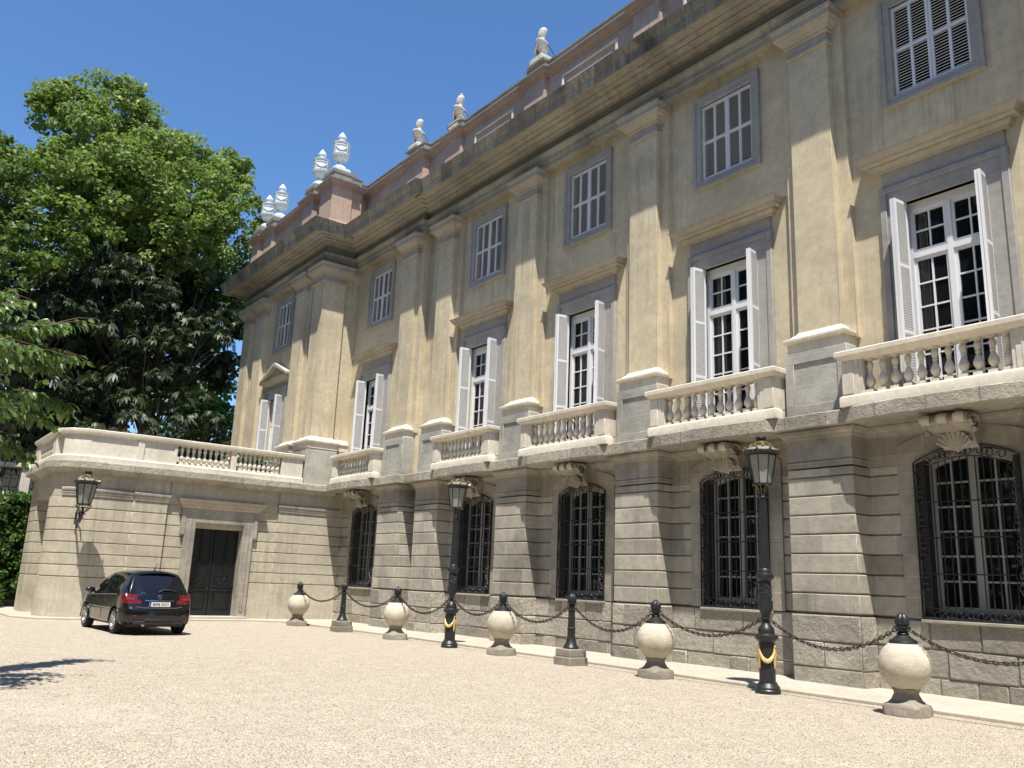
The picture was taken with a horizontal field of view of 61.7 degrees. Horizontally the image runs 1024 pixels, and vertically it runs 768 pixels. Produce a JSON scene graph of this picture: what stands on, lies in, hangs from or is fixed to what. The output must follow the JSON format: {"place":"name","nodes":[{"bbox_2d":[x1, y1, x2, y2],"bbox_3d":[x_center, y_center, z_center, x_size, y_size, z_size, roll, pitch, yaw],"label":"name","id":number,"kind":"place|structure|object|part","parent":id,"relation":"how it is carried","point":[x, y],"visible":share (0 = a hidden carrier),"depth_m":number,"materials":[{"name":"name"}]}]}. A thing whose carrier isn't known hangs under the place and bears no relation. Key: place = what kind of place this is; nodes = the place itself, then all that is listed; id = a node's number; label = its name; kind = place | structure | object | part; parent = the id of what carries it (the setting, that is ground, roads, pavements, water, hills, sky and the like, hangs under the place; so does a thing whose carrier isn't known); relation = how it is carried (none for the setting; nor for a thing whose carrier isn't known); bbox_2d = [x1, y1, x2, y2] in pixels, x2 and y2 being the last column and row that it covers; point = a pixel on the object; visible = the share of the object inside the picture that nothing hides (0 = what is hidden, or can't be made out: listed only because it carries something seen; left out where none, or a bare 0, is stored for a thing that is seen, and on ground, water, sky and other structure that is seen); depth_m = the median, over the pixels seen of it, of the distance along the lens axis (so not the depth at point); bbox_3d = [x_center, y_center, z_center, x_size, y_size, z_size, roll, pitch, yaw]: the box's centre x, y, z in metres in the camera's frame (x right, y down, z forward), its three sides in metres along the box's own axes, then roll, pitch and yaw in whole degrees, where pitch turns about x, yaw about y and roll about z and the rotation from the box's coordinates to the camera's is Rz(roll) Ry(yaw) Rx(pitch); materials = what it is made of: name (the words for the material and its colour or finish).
{"place":"outdoors","nodes":[
{"label":"outdoors","id":0,"kind":"place"},
{"bbox_2d":[167,349,216,437],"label":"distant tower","id":1,"kind":"structure","parent":0,"point":[184,430],"depth_m":90.02,"materials":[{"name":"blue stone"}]},
{"bbox_2d":[0,0,631,458],"label":"sky","id":2,"kind":"structure","parent":0,"point":[276,83],"materials":[{"name":"blue"}]},
{"bbox_2d":[0,614,1023,767],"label":"gravel court","id":3,"kind":"object","parent":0,"point":[196,644],"visible":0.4,"depth_m":10.88,"materials":[{"name":"beige gravel"}]},
{"bbox_2d":[0,585,4,605],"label":"shrub","id":4,"kind":"object","parent":3,"relation":"on","point":[2,596],"visible":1,"depth_m":31.50,"materials":[{"name":"green plant"}]},
{"bbox_2d":[0,490,32,599],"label":"ivy hedge","id":5,"kind":"object","parent":3,"relation":"on","point":[14,512],"visible":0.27,"depth_m":32.63,"materials":[{"name":"green plant"}]},
{"bbox_2d":[0,456,34,604],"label":"garden wall","id":6,"kind":"structure","parent":3,"relation":"on","point":[19,481],"depth_m":34.83,"materials":[{"name":"white stone"}]},
{"bbox_2d":[0,130,92,301],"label":"plane tree","id":7,"kind":"object","parent":3,"relation":"on","point":[17,215],"visible":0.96,"depth_m":37.05,"materials":[{"name":"green plant"}]},
{"bbox_2d":[0,288,99,503],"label":"cherry tree","id":8,"kind":"object","parent":3,"relation":"on","point":[20,407],"visible":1,"depth_m":13.26,"materials":[{"name":"green plant"}]},
{"bbox_2d":[0,235,136,477],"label":"chestnut tree","id":9,"kind":"object","parent":3,"relation":"on","point":[63,386],"visible":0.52,"depth_m":37.47,"materials":[{"name":"green plant"}]},
{"bbox_2d":[0,249,245,463],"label":"dark tree","id":10,"kind":"object","parent":3,"relation":"on","point":[216,371],"visible":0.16,"depth_m":45.36,"materials":[{"name":"green plant"}]},
{"bbox_2d":[6,66,264,423],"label":"plane tree","id":11,"kind":"object","parent":3,"relation":"on","point":[109,182],"visible":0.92,"depth_m":43.34,"materials":[{"name":"green plant"}]},
{"bbox_2d":[80,565,190,633],"bbox_3d":[-10.280,5.788,23.415,2.240,1.803,4.348,13,-17,-38],"label":"parked car","id":12,"kind":"object","parent":3,"relation":"on","point":[117,601],"visible":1,"depth_m":22.04,"materials":[{"name":"black paint"}]},
{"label":"side window","id":13,"kind":"part","parent":12,"relation":"part of","materials":[{"name":"black glass"}]},
{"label":"rear window","id":14,"kind":"part","parent":12,"relation":"part of","materials":[{"name":"black glass"}]},
{"bbox_2d":[70,252,244,467],"bbox_3d":[-16.245,1.925,41.030,10.116,17.005,7.777,12,-16,-36],"label":"chestnut tree","id":15,"kind":"object","parent":3,"relation":"on","point":[149,400],"visible":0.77,"depth_m":39.56,"materials":[{"name":"green plant"}]},
{"bbox_2d":[170,380,237,456],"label":"bright tree","id":16,"kind":"object","parent":3,"relation":"on","point":[223,408],"visible":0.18,"depth_m":50.94,"materials":[{"name":"green plant"}]},
{"bbox_2d":[286,582,309,625],"bbox_3d":[-7.105,7.333,28.548,0.720,1.480,0.720,14,-18,-42],"label":"ball bollard","id":17,"kind":"object","parent":3,"relation":"on","point":[298,604],"visible":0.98,"depth_m":28.30,"materials":[{"name":"stone"}]},
{"bbox_2d":[302,589,341,601],"bbox_3d":[-6.134,6.792,27.494,0.064,0.398,2.850,13,-17,-38],"label":"chain","id":18,"kind":"object","parent":17,"relation":"hanging from","point":[305,593],"visible":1,"depth_m":27.34,"materials":[{"name":"metal"}]},
{"bbox_2d":[330,582,352,631],"bbox_3d":[-5.181,6.857,26.292,0.520,1.530,0.520,12,-16,-36],"label":"iron post","id":19,"kind":"object","parent":3,"relation":"on","point":[341,623],"visible":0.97,"depth_m":26.11,"materials":[{"name":"metal"}]},
{"bbox_2d":[345,591,395,607],"bbox_3d":[-4.189,6.341,25.153,0.064,0.434,2.992,12,-17,-37],"label":"chain","id":20,"kind":"object","parent":19,"relation":"hanging from","point":[355,601],"visible":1,"depth_m":25.10,"materials":[{"name":"metal"}]},
{"bbox_2d":[383,586,409,639],"bbox_3d":[-3.215,6.394,23.873,0.720,1.480,0.720,12,-16,-36],"label":"ball bollard","id":21,"kind":"object","parent":3,"relation":"on","point":[396,613],"visible":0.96,"depth_m":23.62,"materials":[{"name":"stone"}]},
{"bbox_2d":[399,595,448,614],"bbox_3d":[-2.375,5.900,22.866,0.064,0.478,2.596,12,-16,-36],"label":"chain","id":22,"kind":"object","parent":21,"relation":"hanging from","point":[419,612],"visible":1,"depth_m":22.79,"materials":[{"name":"metal"}]},
{"bbox_2d":[441,475,470,647],"bbox_3d":[-1.497,4.540,22.057,0.644,4.395,0.644,12,-16,-36],"label":"street lamp","id":23,"kind":"object","parent":3,"relation":"on","point":[457,486],"visible":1,"depth_m":21.98,"materials":[{"name":"black metal"}]},
{"bbox_2d":[486,592,517,655],"bbox_3d":[-0.227,5.628,20.091,0.720,1.480,0.720,13,-17,-38],"label":"ball bollard","id":24,"kind":"object","parent":3,"relation":"on","point":[502,623],"visible":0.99,"depth_m":19.84,"materials":[{"name":"stone"}]},
{"bbox_2d":[453,598,500,615],"bbox_3d":[-0.880,5.480,20.984,0.064,0.392,1.967,12,-17,-37],"label":"chain","id":25,"kind":"object","parent":24,"relation":"hanging from","point":[463,609],"visible":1,"depth_m":20.94,"materials":[{"name":"metal"}]},
{"bbox_2d":[505,602,568,623],"bbox_3d":[0.528,5.146,19.240,0.064,0.440,2.252,12,-17,-37],"label":"chain","id":26,"kind":"object","parent":24,"relation":"hanging from","point":[526,619],"visible":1,"depth_m":19.16,"materials":[{"name":"metal"}]},
{"bbox_2d":[554,593,587,665],"bbox_3d":[1.264,5.232,18.252,0.520,1.530,0.520,12,-16,-36],"label":"iron post","id":27,"kind":"object","parent":3,"relation":"on","point":[570,653],"visible":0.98,"depth_m":18.07,"materials":[{"name":"metal"}]},
{"bbox_2d":[574,606,652,632],"bbox_3d":[2.003,4.776,17.320,0.064,0.478,2.349,11,-16,-34],"label":"chain","id":28,"kind":"object","parent":27,"relation":"hanging from","point":[605,629],"visible":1,"depth_m":17.20,"materials":[{"name":"metal"}]},
{"bbox_2d":[637,600,674,679],"bbox_3d":[2.725,4.849,16.259,0.720,1.480,0.720,10,-15,-31],"label":"ball bollard","id":29,"kind":"object","parent":3,"relation":"on","point":[655,639],"visible":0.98,"depth_m":16.01,"materials":[{"name":"stone"}]},
{"bbox_2d":[658,612,761,636],"bbox_3d":[3.524,4.356,15.445,0.063,0.398,2.258,13,-17,-39],"label":"chain","id":30,"kind":"object","parent":29,"relation":"hanging from","point":[704,634],"visible":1,"depth_m":15.31,"materials":[{"name":"metal"}]},
{"bbox_2d":[742,436,780,694],"bbox_3d":[4.359,3.077,14.809,0.644,4.395,0.644,12,-16,-36],"label":"street lamp","id":31,"kind":"object","parent":3,"relation":"on","point":[761,453],"visible":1,"depth_m":14.71,"materials":[{"name":"black metal"}]},
{"bbox_2d":[878,612,932,718],"bbox_3d":[5.682,4.065,12.405,0.720,1.480,0.720,14,-18,-41],"label":"ball bollard","id":32,"kind":"object","parent":3,"relation":"on","point":[905,665],"visible":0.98,"depth_m":12.17,"materials":[{"name":"stone"}]},
{"bbox_2d":[769,618,897,651],"bbox_3d":[5.002,3.984,13.513,0.064,0.441,2.378,11,-16,-32],"label":"chain","id":33,"kind":"object","parent":32,"relation":"hanging from","point":[827,647],"visible":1,"depth_m":13.38,"materials":[{"name":"metal"}]},
{"bbox_2d":[907,629,1023,666],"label":"chain","id":34,"kind":"object","parent":32,"relation":"hanging from","point":[957,654],"visible":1,"depth_m":11.75,"materials":[{"name":"metal"}]},
{"bbox_2d":[0,605,1023,726],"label":"pavement","id":35,"kind":"structure","parent":0,"point":[1002,713],"depth_m":16.18,"materials":[{"name":"beige stone"}]},
{"bbox_2d":[13,427,342,619],"bbox_3d":[-12.162,5.624,32.007,10.440,6.290,5.510,12,-16,-36],"label":"terrace annex","id":36,"kind":"object","parent":35,"relation":"on","point":[228,541],"visible":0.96,"depth_m":29.99,"materials":[{"name":"stone"}]},
{"bbox_2d":[73,471,101,527],"bbox_3d":[-13.686,3.691,27.325,0.798,1.800,1.383,12,-16,-36],"label":"wall lamp","id":37,"kind":"object","parent":36,"relation":"attached to","point":[87,483],"visible":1,"depth_m":26.99,"materials":[{"name":"black metal"}]},
{"bbox_2d":[91,423,124,431],"bbox_3d":[-14.117,2.115,29.873,1.219,1.534,1.267,-4,-14,24],"label":"potted plant","id":38,"kind":"object","parent":36,"relation":"on","point":[109,428],"visible":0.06,"depth_m":29.89,"materials":[{"name":"green plant"}]},
{"bbox_2d":[125,429,152,434],"bbox_3d":[-13.315,2.300,30.477,1.183,1.513,1.192,12,-16,-36],"label":"potted plant","id":39,"kind":"object","parent":36,"relation":"on","point":[140,432],"visible":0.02,"depth_m":30.44,"materials":[{"name":"green plant"}]},
{"bbox_2d":[188,528,214,615],"bbox_3d":[-11.045,6.510,30.178,0.868,3.160,0.095,12,-16,-36],"label":"door","id":40,"kind":"structure","parent":36,"relation":"in","point":[199,578],"depth_m":30.22,"materials":[{"name":"black paint"}]},
{"bbox_2d":[206,530,238,615],"bbox_3d":[-10.335,6.659,30.697,0.868,3.160,0.095,12,-16,-36],"label":"door","id":41,"kind":"structure","parent":36,"relation":"in","point":[219,599],"depth_m":30.66,"materials":[{"name":"black paint"}]},
{"bbox_2d":[236,453,261,471],"bbox_3d":[-9.873,3.042,32.063,1.292,1.057,0.948,12,-16,-36],"label":"potted shrub","id":42,"kind":"object","parent":36,"relation":"on","point":[247,462],"visible":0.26,"depth_m":31.92,"materials":[{"name":"green plant"}]},
{"bbox_2d":[248,456,278,472],"bbox_3d":[-9.357,3.143,32.421,1.249,1.063,0.962,12,-16,-36],"label":"potted shrub","id":43,"kind":"object","parent":36,"relation":"on","point":[252,460],"visible":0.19,"depth_m":32.24,"materials":[{"name":"green plant"}]},
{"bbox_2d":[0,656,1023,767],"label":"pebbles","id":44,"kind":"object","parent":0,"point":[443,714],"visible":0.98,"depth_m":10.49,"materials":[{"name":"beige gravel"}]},
{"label":"ground","id":45,"kind":"structure","parent":0,"visible":0},
{"bbox_2d":[2,279,203,435],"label":"tree","id":46,"kind":"object","parent":45,"relation":"on","point":[44,383],"visible":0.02,"depth_m":53.99,"materials":[{"name":"green plant"}]},
{"bbox_2d":[220,0,1023,705],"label":"mansion","id":47,"kind":"structure","parent":45,"relation":"on","point":[592,314],"depth_m":20.14,"materials":[{"name":"stone"}]},
{"bbox_2d":[257,195,275,228],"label":"urn","id":48,"kind":"object","parent":47,"relation":"on","point":[268,209],"visible":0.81,"depth_m":42.63,"materials":[{"name":"white stone"}]},
{"bbox_2d":[256,363,288,472],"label":"french window","id":49,"kind":"structure","parent":47,"relation":"in","point":[276,378],"depth_m":37.18,"materials":[{"name":"white paint"}]},
{"bbox_2d":[271,184,289,217],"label":"urn","id":50,"kind":"object","parent":47,"relation":"on","point":[281,201],"visible":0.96,"depth_m":41.35,"materials":[{"name":"white stone"}]},
{"bbox_2d":[272,293,296,354],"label":"attic window","id":51,"kind":"structure","parent":47,"relation":"in","point":[288,312],"depth_m":38.13,"materials":[{"name":"grey wood"}]},
{"bbox_2d":[308,150,329,187],"bbox_3d":[-8.482,-9.520,38.079,0.750,1.970,0.750,12,-16,-36],"label":"urn","id":52,"kind":"object","parent":47,"relation":"on","point":[320,170],"visible":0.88,"depth_m":37.83,"materials":[{"name":"white stone"}]},
{"bbox_2d":[328,133,350,172],"bbox_3d":[-7.291,-9.833,36.541,0.750,1.970,0.750,12,-16,-36],"label":"urn","id":53,"kind":"object","parent":47,"relation":"on","point":[340,152],"visible":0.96,"depth_m":36.29,"materials":[{"name":"white stone"}]},
{"bbox_2d":[344,495,378,589],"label":"arched window","id":54,"kind":"structure","parent":47,"relation":"in","point":[361,544],"depth_m":31.69,"materials":[{"name":"black glass"}]},
{"bbox_2d":[350,342,397,472],"bbox_3d":[-5.302,1.205,32.533,0.729,5.120,3.120,12,-16,-36],"label":"french window","id":55,"kind":"structure","parent":47,"relation":"in","point":[376,362],"depth_m":32.79,"materials":[{"name":"white paint"}]},
{"bbox_2d":[366,259,396,330],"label":"attic window","id":56,"kind":"structure","parent":47,"relation":"in","point":[386,286],"depth_m":33.75,"materials":[{"name":"grey wood"}]},
{"bbox_2d":[408,119,427,149],"bbox_3d":[-3.609,-9.866,33.959,0.737,1.405,0.732,12,-16,-36],"label":"bust","id":57,"kind":"object","parent":47,"relation":"on","point":[419,135],"visible":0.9,"depth_m":33.86,"materials":[{"name":"white stone"}]},
{"bbox_2d":[448,93,467,129],"bbox_3d":[-1.857,-10.149,31.851,0.736,1.490,0.732,12,-16,-36],"label":"bust","id":58,"kind":"object","parent":47,"relation":"on","point":[459,112],"visible":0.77,"depth_m":31.74,"materials":[{"name":"white stone"}]},
{"bbox_2d":[455,483,498,596],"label":"arched window","id":59,"kind":"structure","parent":47,"relation":"in","point":[476,527],"depth_m":26.25,"materials":[{"name":"black glass"}]},
{"bbox_2d":[450,299,513,456],"bbox_3d":[-0.975,0.144,27.261,0.729,5.120,3.120,12,-16,-36],"label":"french window","id":60,"kind":"structure","parent":47,"relation":"in","point":[487,325],"depth_m":27.50,"materials":[{"name":"white paint"}]},
{"bbox_2d":[468,203,507,289],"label":"attic window","id":61,"kind":"structure","parent":47,"relation":"in","point":[493,235],"depth_m":28.47,"materials":[{"name":"grey stone"}]},
{"bbox_2d":[530,27,554,64],"bbox_3d":[1.081,-11.071,28.100,0.733,1.405,0.732,12,-16,-36],"label":"bust","id":62,"kind":"object","parent":47,"relation":"on","point":[542,46],"visible":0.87,"depth_m":27.99,"materials":[{"name":"white stone"}]},
{"bbox_2d":[550,470,615,602],"bbox_3d":[1.938,3.970,22.462,0.448,3.385,2.440,12,-16,-36],"label":"arched window","id":63,"kind":"structure","parent":47,"relation":"in","point":[584,566],"depth_m":22.47,"materials":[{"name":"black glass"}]},
{"bbox_2d":[542,255,626,440],"bbox_3d":[1.987,-0.634,23.435,0.726,5.120,3.120,12,-16,-36],"label":"french window","id":64,"kind":"structure","parent":47,"relation":"in","point":[591,358],"depth_m":23.67,"materials":[{"name":"white paint"}]},
{"bbox_2d":[563,147,612,248],"bbox_3d":[2.234,-5.285,24.597,0.265,2.460,1.980,12,-16,-36],"label":"attic window","id":65,"kind":"structure","parent":47,"relation":"in","point":[594,188],"depth_m":24.63,"materials":[{"name":"grey wood"}]},
{"bbox_2d":[668,192,785,419],"bbox_3d":[4.976,-1.420,19.569,0.728,5.120,3.120,12,-16,-36],"label":"french window","id":66,"kind":"structure","parent":47,"relation":"in","point":[739,323],"depth_m":19.75,"materials":[{"name":"white paint"}]},
{"bbox_2d":[693,68,761,192],"bbox_3d":[5.224,-6.071,20.731,0.265,2.460,1.980,12,-16,-36],"label":"attic window","id":67,"kind":"structure","parent":47,"relation":"in","point":[734,140],"depth_m":20.74,"materials":[{"name":"grey wood"}]},
{"bbox_2d":[691,456,787,613],"bbox_3d":[4.929,3.184,18.596,0.448,3.385,2.440,12,-16,-36],"label":"arched window","id":68,"kind":"structure","parent":47,"relation":"in","point":[727,545],"depth_m":18.73,"materials":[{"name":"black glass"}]},
{"bbox_2d":[876,0,986,110],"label":"attic window","id":69,"kind":"structure","parent":47,"relation":"in","point":[940,43],"depth_m":16.90,"materials":[{"name":"white wood"}]},
{"bbox_2d":[852,96,1023,385],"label":"french window","id":70,"kind":"structure","parent":47,"relation":"in","point":[951,258],"depth_m":15.83,"materials":[{"name":"white paint"}]},
{"bbox_2d":[896,424,1023,628],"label":"arched window","id":71,"kind":"structure","parent":47,"relation":"in","point":[970,512],"depth_m":14.83,"materials":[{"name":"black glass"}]}
]}

